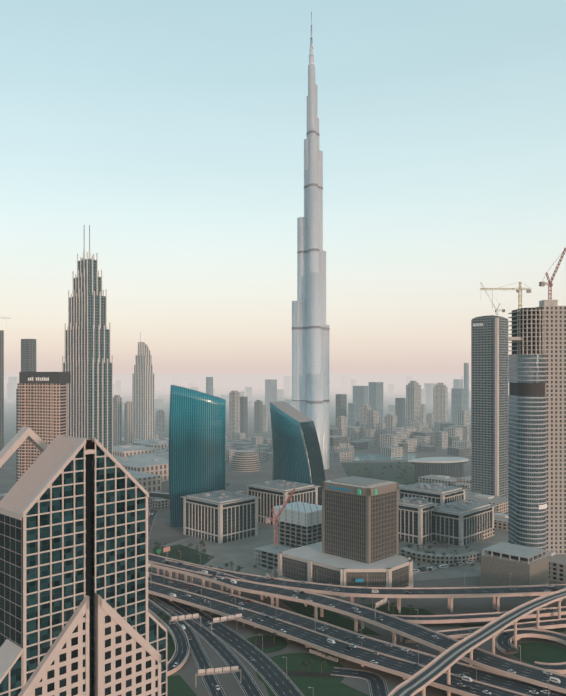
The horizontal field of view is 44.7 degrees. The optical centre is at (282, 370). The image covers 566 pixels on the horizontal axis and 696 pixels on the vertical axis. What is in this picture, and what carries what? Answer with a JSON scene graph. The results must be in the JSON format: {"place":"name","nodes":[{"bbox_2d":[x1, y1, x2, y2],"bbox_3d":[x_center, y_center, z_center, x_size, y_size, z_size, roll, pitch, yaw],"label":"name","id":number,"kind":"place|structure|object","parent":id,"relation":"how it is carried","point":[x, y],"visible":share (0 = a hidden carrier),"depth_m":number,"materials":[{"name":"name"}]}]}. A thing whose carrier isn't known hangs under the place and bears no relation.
{"place":"outdoors","nodes":[
{"label":"outdoors","id":0,"kind":"place"},
{"bbox_2d":[169,385,225,526],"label":"glass tower","id":1,"kind":"structure","parent":0,"point":[197,424],"depth_m":795.69,"materials":[{"name":"teal glass"}]},
{"bbox_2d":[210,615,227,622],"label":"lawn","id":2,"kind":"structure","parent":0,"point":[212,616],"depth_m":506.53,"materials":[{"name":"green plant"}]},
{"bbox_2d":[0,330,470,470],"bbox_3d":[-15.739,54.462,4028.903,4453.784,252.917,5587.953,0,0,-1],"label":"distant buildings","id":3,"kind":"structure","parent":0,"point":[28,364],"depth_m":1644.85,"materials":[{"name":"grey concrete"}]},
{"bbox_2d":[4,363,468,425],"bbox_3d":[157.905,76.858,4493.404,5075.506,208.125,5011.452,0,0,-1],"label":"distant buildings","id":4,"kind":"structure","parent":0,"point":[459,393],"depth_m":2308.92,"materials":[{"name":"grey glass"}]},
{"bbox_2d":[0,373,565,695],"bbox_3d":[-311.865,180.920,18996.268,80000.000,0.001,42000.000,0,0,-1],"label":"ground","id":5,"kind":"structure","parent":0,"point":[163,531],"depth_m":793.58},
{"bbox_2d":[16,372,70,481],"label":"building","id":6,"kind":"structure","parent":5,"relation":"on","point":[41,405],"depth_m":766.59,"materials":[{"name":"grey concrete"}]},
{"bbox_2d":[0,426,166,695],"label":"skyscraper","id":7,"kind":"structure","parent":5,"relation":"on","point":[77,618],"depth_m":280.43,"materials":[{"name":"concrete"}]},
{"bbox_2d":[62,225,112,464],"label":"skyscraper","id":8,"kind":"structure","parent":5,"relation":"on","point":[87,364],"depth_m":878.96,"materials":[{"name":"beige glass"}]},
{"bbox_2d":[132,342,153,439],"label":"skyscraper","id":9,"kind":"structure","parent":5,"relation":"on","point":[143,388],"depth_m":1681.24,"materials":[{"name":"grey concrete"}]},
{"bbox_2d":[148,508,159,543],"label":"boulevard","id":10,"kind":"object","parent":5,"relation":"on","point":[152,518],"visible":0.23,"depth_m":838.51,"materials":[{"name":"grey asphalt"}]},
{"bbox_2d":[156,619,174,660],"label":"grass patch","id":11,"kind":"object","parent":5,"relation":"on","point":[170,646],"depth_m":451.51,"materials":[{"name":"green plant"}]},
{"bbox_2d":[159,614,169,620],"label":"tree","id":12,"kind":"object","parent":11,"relation":"on","point":[166,616],"visible":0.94,"depth_m":487.89,"materials":[{"name":"green plant"}]},
{"bbox_2d":[167,675,196,695],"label":"lawn","id":13,"kind":"structure","parent":5,"relation":"on","point":[177,685],"depth_m":393.13,"materials":[{"name":"green plant"}]},
{"bbox_2d":[113,437,259,499],"bbox_3d":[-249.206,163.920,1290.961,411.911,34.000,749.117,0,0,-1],"label":"low-rise buildings","id":14,"kind":"structure","parent":5,"relation":"on","point":[144,463],"depth_m":1226.44,"materials":[{"name":"grey concrete"}]},
{"bbox_2d":[148,596,225,695],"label":"road","id":15,"kind":"structure","parent":5,"relation":"on","point":[201,659],"depth_m":432.45,"materials":[{"name":"grey asphalt"}]},
{"bbox_2d":[148,594,263,695],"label":"highway","id":16,"kind":"structure","parent":5,"relation":"on","point":[229,658],"depth_m":436.91,"materials":[{"name":"grey asphalt"}]},
{"bbox_2d":[195,666,240,686],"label":"sign gantry","id":17,"kind":"object","parent":5,"relation":"on","point":[210,671],"visible":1,"depth_m":395.95,"materials":[{"name":"beige metal"}]},
{"bbox_2d":[150,594,303,695],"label":"highway","id":18,"kind":"structure","parent":5,"relation":"on","point":[274,676],"depth_m":442.71,"materials":[{"name":"grey asphalt"}]},
{"bbox_2d":[211,614,243,632],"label":"sign gantry","id":19,"kind":"object","parent":18,"relation":"on","point":[223,619],"visible":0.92,"depth_m":479.04,"materials":[{"name":"beige metal"}]},
{"bbox_2d":[7,375,470,461],"bbox_3d":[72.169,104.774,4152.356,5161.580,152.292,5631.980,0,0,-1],"label":"distant buildings","id":20,"kind":"structure","parent":5,"relation":"on","point":[388,436],"depth_m":1699.05,"materials":[{"name":"grey concrete"}]},
{"bbox_2d":[246,635,286,652],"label":"oval lawn","id":21,"kind":"structure","parent":5,"relation":"on","point":[281,643],"depth_m":458.13,"materials":[{"name":"green plant"}]},
{"bbox_2d":[253,639,276,648],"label":"pond","id":22,"kind":"structure","parent":21,"relation":"on","point":[266,644],"depth_m":454.74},
{"bbox_2d":[265,488,295,548],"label":"red crane","id":23,"kind":"object","parent":5,"relation":"on","point":[268,520],"visible":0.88,"depth_m":638.38,"materials":[{"name":"red paint"}]},
{"bbox_2d":[269,401,324,504],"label":"curved glass tower","id":24,"kind":"structure","parent":5,"relation":"on","point":[297,455],"depth_m":874.80,"materials":[{"name":"teal glass"}]},
{"bbox_2d":[256,653,344,691],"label":"grass area","id":25,"kind":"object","parent":5,"relation":"on","point":[290,662],"visible":0.52,"depth_m":418.18,"materials":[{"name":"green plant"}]},
{"bbox_2d":[302,659,314,665],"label":"shrubs","id":26,"kind":"object","parent":25,"relation":"on","point":[311,661],"visible":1,"depth_m":413.82,"materials":[{"name":"green plant"}]},
{"bbox_2d":[282,670,341,677],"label":"road","id":27,"kind":"structure","parent":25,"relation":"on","point":[306,674],"depth_m":409.88,"materials":[{"name":"grey asphalt"}]},
{"bbox_2d":[287,12,329,469],"bbox_3d":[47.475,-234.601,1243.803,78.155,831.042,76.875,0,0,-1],"label":"skyscraper","id":28,"kind":"structure","parent":5,"relation":"on","point":[310,364],"depth_m":1243.46,"materials":[{"name":"grey metal"}]},
{"bbox_2d":[305,645,337,661],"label":"retaining walls","id":29,"kind":"structure","parent":5,"relation":"on","point":[312,651],"depth_m":435.83,"materials":[{"name":"beige concrete"}]},
{"bbox_2d":[159,522,507,580],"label":"ground","id":30,"kind":"structure","parent":5,"relation":"on","point":[241,552],"depth_m":692.20,"materials":[{"name":"grey concrete"}]},
{"bbox_2d":[152,544,213,564],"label":"lawn","id":31,"kind":"structure","parent":30,"relation":"on","point":[193,555],"depth_m":673.48,"materials":[{"name":"green plant"}]},
{"bbox_2d":[180,490,260,543],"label":"office building","id":32,"kind":"structure","parent":30,"relation":"on","point":[220,516],"depth_m":740.24,"materials":[{"name":"beige concrete"}]},
{"bbox_2d":[254,544,293,572],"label":"construction block","id":33,"kind":"structure","parent":30,"relation":"on","point":[267,557],"depth_m":631.89,"materials":[{"name":"concrete"}]},
{"bbox_2d":[243,479,320,525],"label":"office building","id":34,"kind":"structure","parent":30,"relation":"on","point":[272,493],"depth_m":815.02,"materials":[{"name":"beige concrete"}]},
{"bbox_2d":[273,501,321,547],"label":"construction block","id":35,"kind":"structure","parent":30,"relation":"on","point":[300,524],"depth_m":656.23,"materials":[{"name":"concrete"}]},
{"bbox_2d":[399,497,438,544],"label":"office building","id":36,"kind":"structure","parent":30,"relation":"on","point":[415,520],"depth_m":724.71,"materials":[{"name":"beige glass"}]},
{"bbox_2d":[399,482,467,505],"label":"office building","id":37,"kind":"structure","parent":30,"relation":"on","point":[440,494],"depth_m":804.05,"materials":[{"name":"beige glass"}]},
{"bbox_2d":[432,500,496,545],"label":"office building","id":38,"kind":"structure","parent":30,"relation":"on","point":[465,522],"depth_m":725.92,"materials":[{"name":"beige concrete"}]},
{"bbox_2d":[481,542,548,598],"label":"building","id":39,"kind":"structure","parent":30,"relation":"on","point":[501,562],"depth_m":563.19,"materials":[{"name":"concrete"}]},
{"bbox_2d":[278,476,412,596],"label":"office building","id":40,"kind":"structure","parent":5,"relation":"on","point":[357,544],"depth_m":578.97,"materials":[{"name":"brown concrete"}]},
{"bbox_2d":[153,497,559,695],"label":"street lights","id":41,"kind":"object","parent":5,"relation":"on","point":[372,608],"visible":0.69,"depth_m":456.93,"materials":[{"name":"silver metal"}]},
{"bbox_2d":[148,475,565,582],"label":"low-rise buildings","id":42,"kind":"structure","parent":5,"relation":"on","point":[557,562],"depth_m":778.75,"materials":[{"name":"grey concrete"}]},
{"bbox_2d":[148,572,565,695],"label":"highway","id":43,"kind":"structure","parent":5,"relation":"on","point":[394,659],"depth_m":442.08,"materials":[{"name":"grey asphalt"}]},
{"bbox_2d":[148,598,189,675],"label":"curved road","id":44,"kind":"structure","parent":43,"relation":"on","point":[178,634],"depth_m":454.94,"materials":[{"name":"grey asphalt"}]},
{"bbox_2d":[169,613,200,626],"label":"sign gantry","id":45,"kind":"object","parent":44,"relation":"on","point":[182,617],"visible":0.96,"depth_m":481.49,"materials":[{"name":"beige metal"}]},
{"bbox_2d":[327,638,334,643],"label":"car","id":46,"kind":"object","parent":43,"relation":"on","point":[329,640],"visible":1,"depth_m":438.84,"materials":[{"name":"white paint"}]},
{"bbox_2d":[462,676,472,682],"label":"car","id":47,"kind":"object","parent":43,"relation":"on","point":[466,678],"visible":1,"depth_m":385.29,"materials":[{"name":"white paint"}]},
{"bbox_2d":[148,553,565,612],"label":"elevated highway","id":48,"kind":"structure","parent":5,"relation":"on","point":[496,593],"depth_m":524.99,"materials":[{"name":"concrete"}]},
{"bbox_2d":[163,546,169,552],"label":"billboard","id":49,"kind":"object","parent":48,"relation":"on","point":[165,549],"visible":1,"depth_m":619.13,"materials":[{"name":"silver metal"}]},
{"bbox_2d":[150,559,565,693],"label":"elevated highway","id":50,"kind":"structure","parent":5,"relation":"on","point":[495,663],"depth_m":459.74,"materials":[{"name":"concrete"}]},
{"bbox_2d":[375,598,388,617],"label":"sign gantry","id":51,"kind":"object","parent":50,"relation":"on","point":[382,603],"visible":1,"depth_m":474.59,"materials":[{"name":"beige metal"}]},
{"bbox_2d":[549,677,560,683],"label":"car","id":52,"kind":"object","parent":50,"relation":"on","point":[555,680],"visible":1,"depth_m":377.48,"materials":[{"name":"white paint"}]},
{"bbox_2d":[341,462,417,484],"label":"burj park lawn","id":53,"kind":"structure","parent":5,"relation":"on","point":[390,474],"depth_m":1232.99,"materials":[{"name":"green plant"}]},
{"bbox_2d":[408,457,468,476],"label":"round building","id":54,"kind":"structure","parent":5,"relation":"on","point":[450,466],"depth_m":1163.77,"materials":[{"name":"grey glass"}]},
{"bbox_2d":[413,556,480,573],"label":"road","id":55,"kind":"structure","parent":5,"relation":"on","point":[422,569],"depth_m":632.18,"materials":[{"name":"grey asphalt"}]},
{"bbox_2d":[426,566,437,570],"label":"car","id":56,"kind":"object","parent":55,"relation":"on","point":[432,567],"visible":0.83,"depth_m":623.15,"materials":[{"name":"white paint"}]},
{"bbox_2d":[438,564,449,568],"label":"car","id":57,"kind":"object","parent":55,"relation":"on","point":[443,566],"visible":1,"depth_m":629.14,"materials":[{"name":"white paint"}]},
{"bbox_2d":[465,560,474,563],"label":"car","id":58,"kind":"object","parent":55,"relation":"on","point":[469,561],"visible":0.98,"depth_m":643.79,"materials":[{"name":"white paint"}]},
{"bbox_2d":[387,588,565,695],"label":"metro viaduct","id":59,"kind":"object","parent":5,"relation":"on","point":[431,671],"visible":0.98,"depth_m":403.71,"materials":[{"name":"concrete"}]},
{"bbox_2d":[390,606,565,623],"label":"road ramp","id":60,"kind":"structure","parent":5,"relation":"on","point":[460,618],"depth_m":492.76,"materials":[{"name":"concrete"}]},
{"bbox_2d":[403,618,565,643],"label":"road ramp","id":61,"kind":"structure","parent":5,"relation":"on","point":[543,625],"depth_m":474.56,"materials":[{"name":"concrete"}]},
{"bbox_2d":[471,315,507,496],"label":"high-rise tower","id":62,"kind":"structure","parent":5,"relation":"on","point":[489,408],"depth_m":940.90,"materials":[{"name":"grey"}]},
{"bbox_2d":[480,283,504,315],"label":"tower crane","id":63,"kind":"object","parent":62,"relation":"on","point":[496,310],"visible":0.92,"depth_m":959.23,"materials":[{"name":"grey paint"}]},
{"bbox_2d":[495,628,565,673],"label":"loop ramp","id":64,"kind":"structure","parent":5,"relation":"on","point":[504,644],"depth_m":451.88,"materials":[{"name":"concrete"}]},
{"bbox_2d":[505,300,565,553],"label":"construction tower","id":65,"kind":"structure","parent":5,"relation":"on","point":[537,440],"depth_m":617.94,"materials":[{"name":"grey"}]},
{"bbox_2d":[480,282,530,308],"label":"yellow crane","id":66,"kind":"object","parent":65,"relation":"attached to","point":[519,290],"visible":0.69,"depth_m":630.36,"materials":[{"name":"beige paint"}]},
{"bbox_2d":[539,248,565,299],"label":"red crane","id":67,"kind":"object","parent":65,"relation":"on","point":[542,284],"visible":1,"depth_m":627.42,"materials":[{"name":"red paint"}]},
{"bbox_2d":[513,642,565,663],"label":"grass area","id":68,"kind":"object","parent":5,"relation":"on","point":[532,652],"visible":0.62,"depth_m":440.33,"materials":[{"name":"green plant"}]},
{"bbox_2d":[0,0,565,373],"label":"sky","id":69,"kind":"structure","parent":0,"point":[175,131],"materials":[{"name":"blue"}]},
{"bbox_2d":[264,683,368,695],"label":"lawn","id":70,"kind":"structure","parent":0,"point":[340,689],"depth_m":387.03,"materials":[{"name":"green plant"}]},
{"bbox_2d":[280,600,381,635],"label":"lawn","id":71,"kind":"structure","parent":0,"point":[333,618],"depth_m":504.50,"materials":[{"name":"green plant"}]},
{"bbox_2d":[331,667,388,695],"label":"road","id":72,"kind":"structure","parent":0,"point":[377,684],"depth_m":405.64,"materials":[{"name":"grey asphalt"}]},
{"bbox_2d":[329,454,415,460],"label":"burj lake water","id":73,"kind":"structure","parent":0,"point":[379,456],"depth_m":1431.09,"materials":[{"name":"teal"}]},
{"bbox_2d":[361,604,434,614],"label":"lawn","id":74,"kind":"structure","parent":0,"point":[404,610],"depth_m":519.21,"materials":[{"name":"green plant"}]},
{"bbox_2d":[460,617,564,631],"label":"road","id":75,"kind":"structure","parent":0,"point":[483,624],"depth_m":488.68,"materials":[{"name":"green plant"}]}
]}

